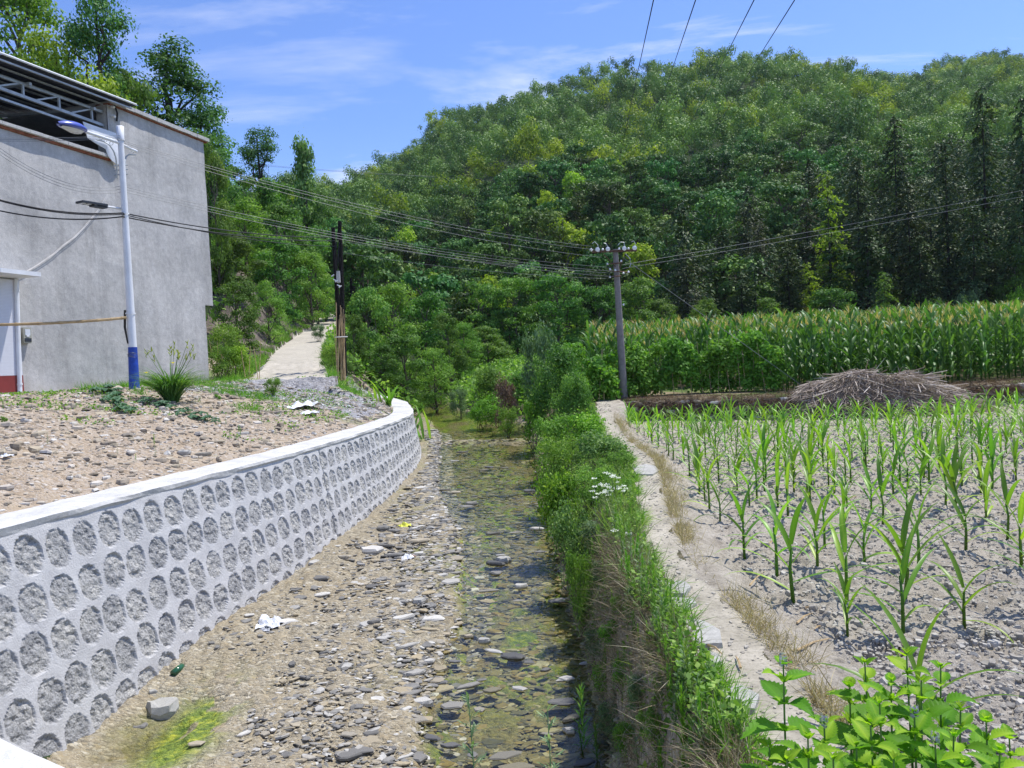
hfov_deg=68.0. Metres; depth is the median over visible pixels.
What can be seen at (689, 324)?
tall maize plant
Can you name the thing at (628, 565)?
weed
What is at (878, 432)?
maize plant
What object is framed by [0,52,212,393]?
grey house
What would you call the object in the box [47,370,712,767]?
creek bed
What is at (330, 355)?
weed bush
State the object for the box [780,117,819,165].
broadleaf tree
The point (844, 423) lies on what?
maize plant
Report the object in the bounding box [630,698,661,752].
weed bush
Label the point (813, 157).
broadleaf tree
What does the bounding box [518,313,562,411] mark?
sapling
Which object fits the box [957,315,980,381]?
tall maize plant
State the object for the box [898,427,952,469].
maize plant
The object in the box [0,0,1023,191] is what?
sky
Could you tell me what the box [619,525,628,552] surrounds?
weed
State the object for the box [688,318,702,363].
tall maize plant
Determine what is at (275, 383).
weed bush
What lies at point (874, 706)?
leafy herb
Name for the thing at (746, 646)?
grit
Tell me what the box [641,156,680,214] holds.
broadleaf tree
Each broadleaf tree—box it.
[0,0,98,82]
[0,38,9,118]
[15,20,96,83]
[73,62,136,108]
[106,64,162,118]
[204,143,237,295]
[210,234,268,296]
[211,164,261,245]
[211,193,282,275]
[211,277,262,350]
[245,279,291,340]
[246,174,306,281]
[250,233,311,325]
[252,199,322,302]
[279,192,300,220]
[288,250,334,328]
[289,127,328,312]
[292,222,335,324]
[301,198,347,299]
[312,277,335,320]
[318,210,345,239]
[321,216,345,238]
[323,227,358,284]
[326,232,392,326]
[342,223,352,239]
[344,279,368,321]
[345,314,370,374]
[349,221,386,247]
[353,242,433,344]
[362,342,403,394]
[363,262,416,298]
[364,221,406,276]
[367,280,427,389]
[374,206,408,229]
[375,240,424,297]
[376,322,435,403]
[377,226,406,248]
[377,252,418,301]
[388,225,415,248]
[394,287,460,396]
[396,269,462,358]
[399,242,427,264]
[400,219,434,243]
[403,208,434,240]
[406,261,427,291]
[409,228,427,244]
[410,346,459,412]
[411,239,448,271]
[412,272,445,299]
[415,214,440,235]
[415,241,448,272]
[419,223,445,244]
[424,264,452,277]
[429,274,486,340]
[429,309,472,395]
[432,235,450,263]
[435,219,464,241]
[436,233,481,280]
[440,237,469,271]
[442,288,510,357]
[447,194,476,233]
[447,253,484,280]
[448,271,471,301]
[450,203,484,240]
[451,318,484,383]
[455,280,506,360]
[456,223,476,239]
[460,239,515,283]
[466,213,513,264]
[466,325,516,367]
[472,264,487,278]
[473,298,506,342]
[474,188,510,233]
[474,196,522,255]
[475,179,503,216]
[476,200,492,232]
[479,274,519,346]
[481,225,507,261]
[483,193,532,271]
[484,275,551,357]
[486,305,533,357]
[489,166,536,201]
[493,169,514,183]
[502,261,551,320]
[503,245,529,280]
[505,207,567,272]
[509,168,552,208]
[512,235,559,273]
[513,269,570,325]
[514,265,584,339]
[519,207,574,269]
[520,163,543,206]
[521,194,539,229]
[529,269,587,351]
[532,195,578,243]
[533,160,574,208]
[536,155,577,196]
[537,189,567,219]
[543,151,576,193]
[545,235,589,287]
[547,216,577,264]
[553,161,583,184]
[554,173,585,200]
[557,179,605,226]
[560,197,592,228]
[562,170,589,198]
[564,141,596,178]
[568,227,605,285]
[568,283,628,354]
[572,248,621,301]
[574,155,599,174]
[574,267,631,321]
[577,202,603,240]
[578,177,598,219]
[581,157,611,179]
[581,210,642,285]
[583,155,627,203]
[584,180,633,237]
[590,175,632,213]
[593,212,627,247]
[595,175,629,231]
[606,160,625,178]
[608,157,656,208]
[611,274,659,325]
[613,224,662,266]
[618,206,650,233]
[621,278,672,324]
[622,241,659,306]
[623,173,645,207]
[626,175,671,225]
[628,152,666,207]
[632,213,679,263]
[640,184,689,225]
[640,232,691,284]
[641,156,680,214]
[643,296,679,325]
[647,219,686,267]
[654,153,693,212]
[655,273,694,313]
[659,165,693,185]
[668,187,710,236]
[672,185,706,219]
[676,161,714,203]
[677,191,699,235]
[684,242,718,284]
[688,191,744,264]
[688,297,721,321]
[689,153,705,182]
[689,199,740,245]
[690,150,704,169]
[696,148,741,188]
[696,253,777,318]
[698,147,728,179]
[703,180,738,217]
[705,187,752,241]
[706,146,742,184]
[709,171,740,190]
[715,142,751,171]
[732,126,765,152]
[732,153,761,175]
[734,153,770,183]
[734,167,771,212]
[738,153,780,187]
[745,195,770,231]
[745,297,785,316]
[747,195,769,220]
[749,145,772,155]
[753,169,812,225]
[753,180,813,257]
[757,137,790,171]
[759,154,799,184]
[766,122,803,151]
[770,139,800,164]
[770,148,790,169]
[770,172,801,212]
[770,227,831,288]
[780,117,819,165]
[782,147,817,183]
[799,154,833,180]
[804,197,864,251]
[805,166,845,195]
[807,159,846,191]
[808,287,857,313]
[812,242,902,311]
[819,132,852,151]
[823,144,873,184]
[828,149,869,187]
[835,132,882,184]
[853,143,877,169]
[858,165,901,220]
[868,153,890,192]
[879,136,924,169]
[888,148,923,176]
[889,167,912,192]
[900,156,940,179]
[908,164,940,198]
[987,137,1008,163]
[989,242,1023,303]
[997,140,1010,158]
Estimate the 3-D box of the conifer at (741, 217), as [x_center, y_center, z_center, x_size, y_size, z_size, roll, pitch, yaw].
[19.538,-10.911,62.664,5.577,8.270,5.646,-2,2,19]
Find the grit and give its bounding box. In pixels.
[597,403,843,767]
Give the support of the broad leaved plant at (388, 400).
on the soil slope at (46, 483)
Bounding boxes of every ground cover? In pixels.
[0,374,376,440]
[539,400,751,767]
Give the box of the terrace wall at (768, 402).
[625,383,1023,420]
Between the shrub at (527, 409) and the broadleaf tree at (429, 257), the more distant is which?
the broadleaf tree at (429, 257)
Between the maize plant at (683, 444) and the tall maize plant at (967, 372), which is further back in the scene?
the tall maize plant at (967, 372)
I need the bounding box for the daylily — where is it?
[128,341,212,402]
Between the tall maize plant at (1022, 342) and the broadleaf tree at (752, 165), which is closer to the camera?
the tall maize plant at (1022, 342)
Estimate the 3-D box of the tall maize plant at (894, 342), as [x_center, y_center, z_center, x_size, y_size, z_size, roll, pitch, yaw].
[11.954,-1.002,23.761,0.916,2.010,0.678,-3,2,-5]
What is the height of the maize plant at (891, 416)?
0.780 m
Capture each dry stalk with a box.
[707,644,721,652]
[796,612,812,623]
[796,638,830,650]
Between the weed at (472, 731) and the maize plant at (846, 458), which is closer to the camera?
the weed at (472, 731)
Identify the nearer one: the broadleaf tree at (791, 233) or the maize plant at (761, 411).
the maize plant at (761, 411)
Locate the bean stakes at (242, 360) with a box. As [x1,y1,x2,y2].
[209,340,260,379]
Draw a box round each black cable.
[0,199,330,237]
[0,201,333,246]
[0,210,333,240]
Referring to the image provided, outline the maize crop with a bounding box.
[581,294,1023,380]
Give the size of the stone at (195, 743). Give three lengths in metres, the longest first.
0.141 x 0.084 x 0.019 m
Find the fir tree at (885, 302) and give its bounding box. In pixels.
[872,271,899,308]
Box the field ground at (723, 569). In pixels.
[611,396,1023,767]
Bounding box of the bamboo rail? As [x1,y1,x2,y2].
[0,316,126,325]
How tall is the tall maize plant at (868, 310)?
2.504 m
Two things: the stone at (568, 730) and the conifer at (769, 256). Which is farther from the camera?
the conifer at (769, 256)
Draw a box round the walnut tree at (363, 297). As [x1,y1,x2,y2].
[345,284,394,379]
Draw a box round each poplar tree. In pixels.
[52,0,137,98]
[128,31,231,211]
[178,92,249,245]
[234,125,296,247]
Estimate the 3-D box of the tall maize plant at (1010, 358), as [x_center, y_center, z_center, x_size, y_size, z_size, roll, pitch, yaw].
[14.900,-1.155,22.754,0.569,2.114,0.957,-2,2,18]
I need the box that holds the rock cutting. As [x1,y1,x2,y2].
[206,271,316,362]
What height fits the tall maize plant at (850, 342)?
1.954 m
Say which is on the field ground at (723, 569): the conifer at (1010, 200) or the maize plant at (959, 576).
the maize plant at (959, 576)
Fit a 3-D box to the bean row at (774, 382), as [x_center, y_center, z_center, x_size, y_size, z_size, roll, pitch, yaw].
[7.755,-0.516,22.666,1.189,1.812,1.262,-3,2,0]
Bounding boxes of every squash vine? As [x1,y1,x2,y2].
[88,384,123,394]
[89,386,138,413]
[135,396,220,423]
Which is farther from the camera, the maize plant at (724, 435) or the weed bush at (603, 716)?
the maize plant at (724, 435)
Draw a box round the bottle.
[170,663,184,675]
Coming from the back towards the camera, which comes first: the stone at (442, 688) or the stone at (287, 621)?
the stone at (287, 621)
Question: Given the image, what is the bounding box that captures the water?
[418,397,535,502]
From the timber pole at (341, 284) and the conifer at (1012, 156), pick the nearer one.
the timber pole at (341, 284)
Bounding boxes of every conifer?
[652,199,731,322]
[665,249,705,320]
[689,242,735,315]
[703,227,754,318]
[721,202,781,299]
[723,252,796,315]
[723,272,761,316]
[724,202,775,281]
[732,186,774,254]
[739,220,779,312]
[747,243,801,311]
[764,247,818,313]
[765,244,817,313]
[782,159,833,228]
[782,200,823,251]
[786,198,837,299]
[786,237,833,308]
[799,170,861,312]
[799,262,822,316]
[801,160,832,203]
[801,177,842,248]
[811,197,852,277]
[819,162,891,276]
[830,169,855,221]
[832,158,889,302]
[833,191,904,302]
[834,148,879,224]
[838,213,902,312]
[840,189,884,247]
[864,195,945,306]
[871,115,922,306]
[871,197,895,243]
[882,182,942,309]
[886,179,975,304]
[888,176,956,264]
[890,179,914,233]
[895,177,968,294]
[897,235,947,307]
[906,175,948,231]
[909,142,954,199]
[921,140,983,305]
[933,252,979,303]
[934,174,960,208]
[936,182,992,284]
[937,130,969,168]
[937,164,988,227]
[937,179,1002,258]
[938,144,973,188]
[943,204,1004,305]
[947,137,970,178]
[948,87,1022,302]
[950,178,989,250]
[953,139,1005,226]
[965,161,1003,222]
[966,169,1022,283]
[967,150,1000,206]
[968,130,1005,203]
[972,219,1017,296]
[977,191,1023,301]
[989,153,1016,217]
[989,159,1003,209]
[990,96,1023,297]
[990,171,1022,228]
[997,141,1021,190]
[1000,144,1020,186]
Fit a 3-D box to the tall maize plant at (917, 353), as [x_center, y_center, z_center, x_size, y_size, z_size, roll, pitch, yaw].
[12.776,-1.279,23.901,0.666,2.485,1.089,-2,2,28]
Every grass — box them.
[52,369,377,418]
[216,309,369,391]
[526,416,709,767]
[596,422,783,767]
[613,376,1023,416]
[614,411,910,765]
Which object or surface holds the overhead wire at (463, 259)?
attached to the timber pole at (341, 284)
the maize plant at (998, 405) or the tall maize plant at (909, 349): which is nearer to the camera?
the maize plant at (998, 405)
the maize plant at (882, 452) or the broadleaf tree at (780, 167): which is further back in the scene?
the broadleaf tree at (780, 167)
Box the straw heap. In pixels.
[772,357,1021,420]
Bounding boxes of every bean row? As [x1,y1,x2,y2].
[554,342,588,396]
[581,349,620,401]
[598,354,651,397]
[625,340,667,396]
[657,335,701,394]
[693,338,741,392]
[726,329,772,391]
[747,340,793,391]
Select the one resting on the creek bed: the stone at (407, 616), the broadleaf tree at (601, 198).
the stone at (407, 616)
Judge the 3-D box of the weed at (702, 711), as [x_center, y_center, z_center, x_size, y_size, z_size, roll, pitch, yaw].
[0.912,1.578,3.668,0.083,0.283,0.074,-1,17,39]
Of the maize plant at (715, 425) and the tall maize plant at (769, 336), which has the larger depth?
the tall maize plant at (769, 336)
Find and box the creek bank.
[487,400,817,767]
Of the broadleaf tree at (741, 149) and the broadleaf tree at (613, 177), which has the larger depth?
the broadleaf tree at (741, 149)
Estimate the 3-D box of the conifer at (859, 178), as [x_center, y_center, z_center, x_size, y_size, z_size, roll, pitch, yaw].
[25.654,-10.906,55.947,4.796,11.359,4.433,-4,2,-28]
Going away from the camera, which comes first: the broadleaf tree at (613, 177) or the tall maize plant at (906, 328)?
the tall maize plant at (906, 328)
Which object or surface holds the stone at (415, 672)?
on the creek bed
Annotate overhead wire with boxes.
[0,148,604,270]
[0,151,602,272]
[1,155,612,276]
[4,137,113,139]
[57,138,119,140]
[124,141,585,245]
[124,145,594,256]
[125,143,593,249]
[343,241,603,272]
[344,232,611,267]
[347,253,604,278]
[623,190,1021,264]
[623,196,1023,268]
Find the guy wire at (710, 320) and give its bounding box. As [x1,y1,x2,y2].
[624,258,797,382]
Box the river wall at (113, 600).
[0,393,421,756]
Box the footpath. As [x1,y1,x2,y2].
[595,398,848,767]
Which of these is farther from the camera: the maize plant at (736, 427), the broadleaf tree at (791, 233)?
the broadleaf tree at (791, 233)
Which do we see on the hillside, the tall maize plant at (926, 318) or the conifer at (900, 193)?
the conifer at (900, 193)
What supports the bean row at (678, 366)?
on the terrace ground at (678, 391)
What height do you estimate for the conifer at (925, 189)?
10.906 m
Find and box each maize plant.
[585,329,607,357]
[586,323,604,358]
[591,337,604,356]
[600,337,612,354]
[603,328,611,354]
[607,327,616,365]
[620,400,635,425]
[624,324,639,356]
[624,332,633,381]
[625,405,633,426]
[626,330,643,351]
[628,409,646,431]
[630,412,637,432]
[635,414,663,440]
[640,326,661,367]
[643,414,656,442]
[647,322,673,385]
[648,423,662,446]
[650,424,698,459]
[651,326,665,380]
[651,419,681,455]
[655,419,683,450]
[656,415,681,434]
[658,411,667,434]
[662,431,720,475]
[663,413,687,439]
[670,451,751,508]
[673,404,693,428]
[674,418,680,443]
[676,326,698,387]
[677,412,696,430]
[677,444,733,488]
[679,413,690,432]
[680,325,687,385]
[680,426,694,461]
[682,321,697,362]
[683,451,724,500]
[687,318,697,341]
[687,414,723,456]
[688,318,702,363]
[688,434,743,482]
[688,468,746,520]
[689,436,700,475]
[690,319,705,376]
[690,320,709,377]
[692,417,705,452]
[692,437,705,494]
[693,313,710,375]
[695,318,713,376]
[696,402,715,423]
[697,412,722,444]
[697,422,729,458]
[698,404,721,429]
[701,310,711,375]
[701,409,713,442]
[701,413,732,448]
[702,429,741,464]
[703,325,721,376]
[708,327,722,376]
[711,436,757,477]
[712,431,750,471]
[713,396,732,423]
[714,481,781,558]
[714,482,810,576]
[715,465,779,505]
[717,418,755,455]
[718,316,726,375]
[719,421,735,451]
[721,396,737,417]
[721,414,750,441]
[721,440,782,497]
[722,408,736,440]
[722,412,729,436]
[723,404,757,428]
[723,448,762,489]
[724,317,732,382]
[724,496,862,603]
[726,311,741,379]
[726,318,744,373]
[726,430,794,490]
[727,406,745,425]
[732,315,747,351]
[734,432,755,465]
[736,406,770,442]
[736,423,755,461]
[737,320,746,373]
[740,411,779,448]
[741,419,760,450]
[742,401,760,424]
[742,411,758,437]
[745,423,793,482]
[746,430,791,467]
[749,314,755,359]
[751,318,773,341]
[751,398,769,422]
[752,306,769,330]
[756,423,792,458]
[756,453,789,515]
[757,405,770,432]
[757,423,789,467]
[758,324,787,377]
[758,402,787,425]
[759,321,770,367]
[760,407,806,448]
[762,308,791,388]
[763,403,785,425]
[764,432,812,473]
[767,307,799,391]
[771,319,791,388]
[771,416,791,454]
[771,439,807,473]
[772,435,836,493]
[774,445,800,507]
[775,329,799,389]
[775,416,798,469]
[777,408,789,433]
[778,441,813,493]
[778,485,851,566]
[781,419,819,454]
[784,309,800,383]
[784,477,862,546]
[785,313,808,385]
[787,315,801,388]
[787,403,803,422]
[788,323,809,382]
[788,332,805,388]
[788,412,810,436]
[790,416,795,441]
[795,314,823,382]
[795,442,820,485]
[795,444,811,500]
[796,317,812,383]
[797,305,824,379]
[799,412,826,442]
[799,421,825,473]
[800,314,823,379]
[801,418,839,446]
[802,315,810,374]
[804,311,828,380]
[804,404,818,428]
[809,328,833,379]
[809,443,853,485]
[812,421,835,465]
[812,439,871,474]
[813,310,825,368]
[813,438,837,493]
[814,396,826,419]
[814,405,840,427]
[815,422,827,454]
[815,583,1023,737]
[816,330,824,379]
[816,417,828,437]
[816,561,868,636]
[817,312,834,379]
[818,316,839,376]
[818,481,859,521]
[819,327,836,379]
[820,495,893,561]
[821,327,825,377]
[821,404,831,425]
[822,504,913,598]
[825,433,831,470]
[827,407,842,429]
[828,463,864,505]
[829,310,847,375]
[829,312,852,372]
[829,324,847,375]
[830,312,842,373]
[830,327,854,377]
[830,418,868,444]
[831,302,866,372]
[831,425,869,458]
[832,410,854,444]
[833,399,845,419]
[833,416,841,436]
[834,316,853,368]
[835,315,860,369]
[835,431,851,483]
[836,333,849,371]
[838,406,876,436]
[839,408,858,429]
[839,523,939,633]
[840,419,894,466]
[841,322,858,370]
[841,325,865,366]
[841,412,884,441]
[841,425,873,449]
[842,401,864,425]
[843,313,868,369]
[844,489,974,598]
[846,316,875,369]
[846,327,865,368]
[846,398,872,426]
[846,454,923,524]
[846,455,891,514]
[850,417,869,462]
[851,310,857,369]
[852,307,866,367]
[852,311,877,370]
[853,423,867,453]
[854,316,875,368]
[855,477,969,564]
[859,316,877,370]
[859,316,879,373]
[862,310,894,373]
[863,307,880,360]
[863,412,875,436]
[864,423,889,442]
[864,431,887,457]
[865,423,932,481]
[866,319,883,372]
[866,469,944,511]
[867,437,919,493]
[868,410,908,449]
[871,311,886,364]
[872,396,910,421]
[872,435,890,475]
[873,405,878,430]
[874,304,905,374]
[874,313,906,374]
[874,327,889,371]
[876,403,907,442]
[879,315,890,372]
[882,307,892,365]
[882,438,938,490]
[883,308,918,371]
[883,321,904,367]
[883,324,888,371]
[883,415,923,439]
[885,320,908,373]
[885,400,899,426]
[886,334,903,372]
[887,407,909,430]
[890,422,964,477]
[891,402,911,422]
[891,410,904,435]
[892,420,918,464]
[893,304,900,371]
[894,326,907,371]
[896,314,919,371]
[896,416,912,453]
[898,313,920,371]
[898,320,923,370]
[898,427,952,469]
[900,307,915,368]
[902,321,918,371]
[903,450,937,495]
[904,406,930,429]
[904,409,928,447]
[904,421,923,457]
[906,319,933,373]
[906,433,983,504]
[907,312,927,369]
[908,428,962,482]
[909,306,924,372]
[909,402,942,433]
[909,532,1015,646]
[910,308,934,373]
[910,408,928,438]
[913,402,930,420]
[913,406,942,437]
[913,476,1018,549]
[915,396,932,418]
[917,304,942,380]
[919,327,934,376]
[920,307,930,370]
[921,327,927,373]
[922,439,994,503]
[923,299,934,372]
[923,395,957,420]
[924,315,940,377]
[925,402,945,432]
[925,421,958,450]
[927,411,986,458]
[928,318,945,381]
[928,417,952,467]
[931,413,967,443]
[932,312,939,369]
[933,309,953,380]
[934,299,962,379]
[934,305,947,381]
[938,442,984,473]
[939,300,961,380]
[939,312,960,381]
[942,402,960,433]
[943,317,961,383]
[944,405,962,440]
[945,420,976,448]
[946,317,965,380]
[946,415,1002,462]
[949,311,960,377]
[949,399,976,423]
[950,304,964,380]
[951,320,962,378]
[951,395,970,419]
[951,397,993,435]
[952,397,1003,433]
[953,316,973,382]
[953,316,977,379]
[954,306,983,380]
[954,308,982,368]
[955,400,968,427]
[955,460,1023,539]
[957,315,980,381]
[957,436,982,493]
[958,432,1018,478]
[960,394,978,421]
[960,441,972,485]
[961,414,1010,465]
[962,301,993,377]
[962,427,1007,450]
[964,300,990,379]
[965,414,996,443]
[966,315,990,376]
[966,401,997,425]
[967,400,982,428]
[969,480,1023,565]
[970,317,996,379]
[972,313,1001,377]
[974,319,1004,378]
[974,427,1009,488]
[975,308,997,380]
[975,308,1005,364]
[975,433,1023,468]
[976,310,1002,373]
[978,419,997,448]
[980,459,993,517]
[981,300,1001,374]
[981,303,1016,378]
[981,304,1013,373]
[982,497,1023,568]
[984,396,994,418]
[985,399,1022,422]
[987,407,999,432]
[989,313,1016,379]
[989,407,1021,437]
[990,328,1005,367]
[991,398,1003,419]
[992,388,1010,408]
[992,409,1020,441]
[993,304,1023,376]
[993,313,1002,373]
[993,406,1006,427]
[994,302,1018,377]
[994,425,1001,459]
[996,388,1003,418]
[996,421,1014,453]
[998,320,1016,376]
[999,303,1023,377]
[1000,311,1018,378]
[1001,391,1023,413]
[1003,386,1015,404]
[1003,391,1015,411]
[1004,296,1017,369]
[1004,299,1023,378]
[1005,409,1023,444]
[1007,433,1022,480]
[1010,410,1023,439]
[1016,319,1023,375]
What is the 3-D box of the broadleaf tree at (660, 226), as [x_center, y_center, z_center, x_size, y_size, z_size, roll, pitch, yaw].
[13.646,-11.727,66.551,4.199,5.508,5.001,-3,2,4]
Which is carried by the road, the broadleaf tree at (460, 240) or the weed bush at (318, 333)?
the weed bush at (318, 333)
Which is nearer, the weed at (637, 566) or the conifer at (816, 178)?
the weed at (637, 566)
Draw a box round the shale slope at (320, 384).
[184,363,383,417]
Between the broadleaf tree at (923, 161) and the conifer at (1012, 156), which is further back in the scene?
the broadleaf tree at (923, 161)
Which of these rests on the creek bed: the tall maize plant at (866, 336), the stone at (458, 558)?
the stone at (458, 558)
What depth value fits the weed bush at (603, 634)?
6.29 m
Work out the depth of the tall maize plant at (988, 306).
24.92 m
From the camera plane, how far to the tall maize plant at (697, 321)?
26.84 m
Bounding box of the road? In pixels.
[243,312,335,379]
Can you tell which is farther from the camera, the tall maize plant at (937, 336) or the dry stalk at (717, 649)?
the tall maize plant at (937, 336)
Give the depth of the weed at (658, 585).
5.46 m
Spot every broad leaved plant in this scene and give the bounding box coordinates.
[367,379,403,405]
[415,405,436,439]
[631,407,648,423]
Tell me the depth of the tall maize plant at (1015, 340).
23.14 m
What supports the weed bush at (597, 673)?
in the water
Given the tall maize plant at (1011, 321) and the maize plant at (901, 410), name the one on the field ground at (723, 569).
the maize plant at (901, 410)
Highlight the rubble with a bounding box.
[0,369,392,510]
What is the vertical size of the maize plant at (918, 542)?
0.848 m
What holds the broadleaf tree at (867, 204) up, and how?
on the hillside
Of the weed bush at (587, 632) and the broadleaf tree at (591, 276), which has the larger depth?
the broadleaf tree at (591, 276)
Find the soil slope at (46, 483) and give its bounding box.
[0,352,392,513]
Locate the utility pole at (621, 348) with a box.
[590,241,636,398]
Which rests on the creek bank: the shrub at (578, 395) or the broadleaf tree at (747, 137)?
the shrub at (578, 395)
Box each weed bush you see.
[0,415,9,421]
[207,312,249,376]
[208,342,237,379]
[224,338,254,375]
[262,377,282,394]
[311,322,325,341]
[315,342,339,369]
[347,357,358,374]
[409,395,425,416]
[577,604,590,626]
[579,620,599,662]
[588,658,606,699]
[591,557,603,582]
[591,614,618,650]
[593,697,617,744]
[608,590,623,622]
[608,648,624,693]
[608,718,634,759]
[623,669,645,723]
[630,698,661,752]
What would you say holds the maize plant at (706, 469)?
on the field ground at (723, 569)
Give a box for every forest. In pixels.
[271,43,1023,248]
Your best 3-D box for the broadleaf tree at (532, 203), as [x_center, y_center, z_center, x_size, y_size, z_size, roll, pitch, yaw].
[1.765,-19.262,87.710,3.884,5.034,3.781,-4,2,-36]
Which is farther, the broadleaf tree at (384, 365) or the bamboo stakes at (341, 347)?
the broadleaf tree at (384, 365)
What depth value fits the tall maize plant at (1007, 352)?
23.78 m
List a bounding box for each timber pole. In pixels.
[331,227,340,373]
[338,221,346,375]
[350,278,352,314]
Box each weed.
[457,692,486,767]
[536,704,564,767]
[572,683,596,757]
[588,722,604,766]
[592,523,599,556]
[600,510,608,540]
[612,478,619,496]
[617,513,623,541]
[618,508,630,536]
[618,542,625,560]
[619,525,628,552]
[619,559,624,584]
[622,550,630,575]
[622,585,631,623]
[623,555,629,585]
[624,579,632,627]
[624,646,631,681]
[627,520,630,539]
[627,540,634,567]
[630,611,636,645]
[630,723,639,767]
[633,532,641,562]
[634,541,645,575]
[634,577,646,607]
[635,654,642,682]
[643,576,650,600]
[647,591,654,620]
[650,561,658,591]
[650,673,657,705]
[650,714,661,752]
[654,574,660,604]
[655,588,666,616]
[655,667,663,698]
[657,740,664,767]
[659,606,666,629]
[662,602,677,634]
[662,633,668,660]
[663,586,668,612]
[665,662,668,695]
[665,672,673,712]
[668,579,672,612]
[668,681,679,735]
[669,668,682,717]
[671,681,688,753]
[673,638,689,675]
[674,669,687,709]
[678,621,685,650]
[678,638,701,703]
[679,707,686,743]
[680,654,696,692]
[684,714,694,767]
[689,688,705,748]
[690,631,699,671]
[690,696,711,744]
[692,671,702,704]
[695,687,706,718]
[708,691,722,755]
[720,720,727,752]
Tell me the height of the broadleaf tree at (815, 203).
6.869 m
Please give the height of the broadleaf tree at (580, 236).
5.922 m
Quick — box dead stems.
[558,487,781,767]
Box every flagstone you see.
[633,464,658,475]
[656,581,690,597]
[668,597,696,608]
[676,618,722,648]
[694,651,720,668]
[723,684,759,713]
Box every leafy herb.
[739,737,787,767]
[740,652,818,767]
[767,748,801,767]
[775,723,841,767]
[796,713,866,767]
[812,676,880,755]
[814,749,848,767]
[826,656,907,757]
[831,732,873,767]
[840,672,917,749]
[843,713,913,767]
[846,696,913,767]
[873,646,945,767]
[876,704,961,767]
[878,750,908,767]
[885,674,958,767]
[902,660,979,756]
[904,730,966,767]
[909,727,975,767]
[937,700,997,767]
[937,754,971,767]
[963,709,1017,767]
[965,741,1023,767]
[992,723,1023,767]
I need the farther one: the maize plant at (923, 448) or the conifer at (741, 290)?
the conifer at (741, 290)
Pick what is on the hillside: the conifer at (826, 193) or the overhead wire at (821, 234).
the conifer at (826, 193)
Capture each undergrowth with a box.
[205,236,301,358]
[325,313,610,417]
[508,258,1023,357]
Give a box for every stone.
[133,722,147,728]
[146,697,178,719]
[148,689,157,693]
[177,449,191,454]
[188,740,205,746]
[194,452,211,455]
[281,618,298,624]
[313,575,329,580]
[314,592,330,596]
[337,751,363,760]
[338,555,347,559]
[348,746,373,753]
[357,688,373,691]
[360,545,383,553]
[360,735,380,743]
[363,729,378,735]
[376,525,390,530]
[376,635,389,639]
[377,544,394,546]
[384,552,404,556]
[388,529,400,531]
[392,613,414,619]
[392,686,412,692]
[396,642,420,649]
[397,752,414,759]
[404,689,422,694]
[406,668,426,675]
[408,538,429,542]
[412,630,424,633]
[412,751,427,763]
[413,597,425,604]
[413,715,427,722]
[414,696,433,706]
[418,627,439,630]
[421,590,435,594]
[422,615,444,620]
[422,716,432,723]
[423,733,439,741]
[428,683,438,687]
[430,676,443,682]
[430,684,453,692]
[435,680,447,684]
[440,701,463,709]
[440,742,460,748]
[441,578,458,584]
[448,556,463,560]
[448,660,460,662]
[457,681,480,689]
[458,505,474,507]
[463,634,473,638]
[466,501,477,505]
[467,751,477,757]
[474,706,484,712]
[477,589,498,592]
[478,637,490,644]
[483,687,501,692]
[485,648,501,653]
[486,532,499,535]
[486,560,504,565]
[488,750,521,760]
[490,571,501,574]
[496,556,511,563]
[498,762,534,767]
[500,652,525,660]
[508,656,530,664]
[512,686,527,690]
[515,583,527,589]
[524,489,534,492]
[524,660,534,663]
[530,527,543,529]
[540,667,551,671]
[540,732,552,735]
[547,598,568,602]
[547,698,574,705]
[558,675,574,680]
[562,712,585,722]
[562,727,575,734]
[573,757,594,767]
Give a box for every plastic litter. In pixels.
[255,614,284,628]
[259,625,272,630]
[277,400,323,408]
[300,410,318,413]
[398,522,410,526]
[401,554,414,559]
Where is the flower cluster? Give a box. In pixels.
[590,472,627,518]
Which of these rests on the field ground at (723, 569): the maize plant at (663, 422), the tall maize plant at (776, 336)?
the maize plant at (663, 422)
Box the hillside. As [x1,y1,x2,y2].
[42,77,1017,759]
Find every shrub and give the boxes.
[447,384,471,417]
[465,359,508,410]
[467,387,500,430]
[492,369,518,434]
[496,403,517,438]
[507,366,549,410]
[517,388,551,451]
[520,327,595,437]
[523,408,574,463]
[524,423,584,513]
[525,451,581,557]
[543,361,597,436]
[545,470,588,596]
[559,532,596,649]
[563,402,614,455]
[565,456,624,511]
[566,414,634,470]
[578,517,604,545]
[594,445,638,472]
[600,477,637,496]
[925,291,943,307]
[951,286,980,307]
[997,276,1023,305]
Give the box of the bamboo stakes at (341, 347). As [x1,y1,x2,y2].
[334,303,347,380]
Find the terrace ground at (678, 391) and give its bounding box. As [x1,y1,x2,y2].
[578,353,1023,418]
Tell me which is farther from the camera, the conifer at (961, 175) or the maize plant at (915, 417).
the conifer at (961, 175)
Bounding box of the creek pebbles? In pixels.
[419,424,633,767]
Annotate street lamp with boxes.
[57,120,139,388]
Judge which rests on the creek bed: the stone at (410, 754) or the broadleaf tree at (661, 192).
the stone at (410, 754)
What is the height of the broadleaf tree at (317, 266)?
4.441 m
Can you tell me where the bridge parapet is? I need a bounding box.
[0,738,63,767]
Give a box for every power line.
[236,162,457,177]
[236,163,456,178]
[619,0,653,159]
[642,0,695,155]
[673,0,753,155]
[701,0,794,153]
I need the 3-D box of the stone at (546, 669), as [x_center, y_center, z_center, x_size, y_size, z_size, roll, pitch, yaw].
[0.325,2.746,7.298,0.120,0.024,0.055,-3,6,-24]

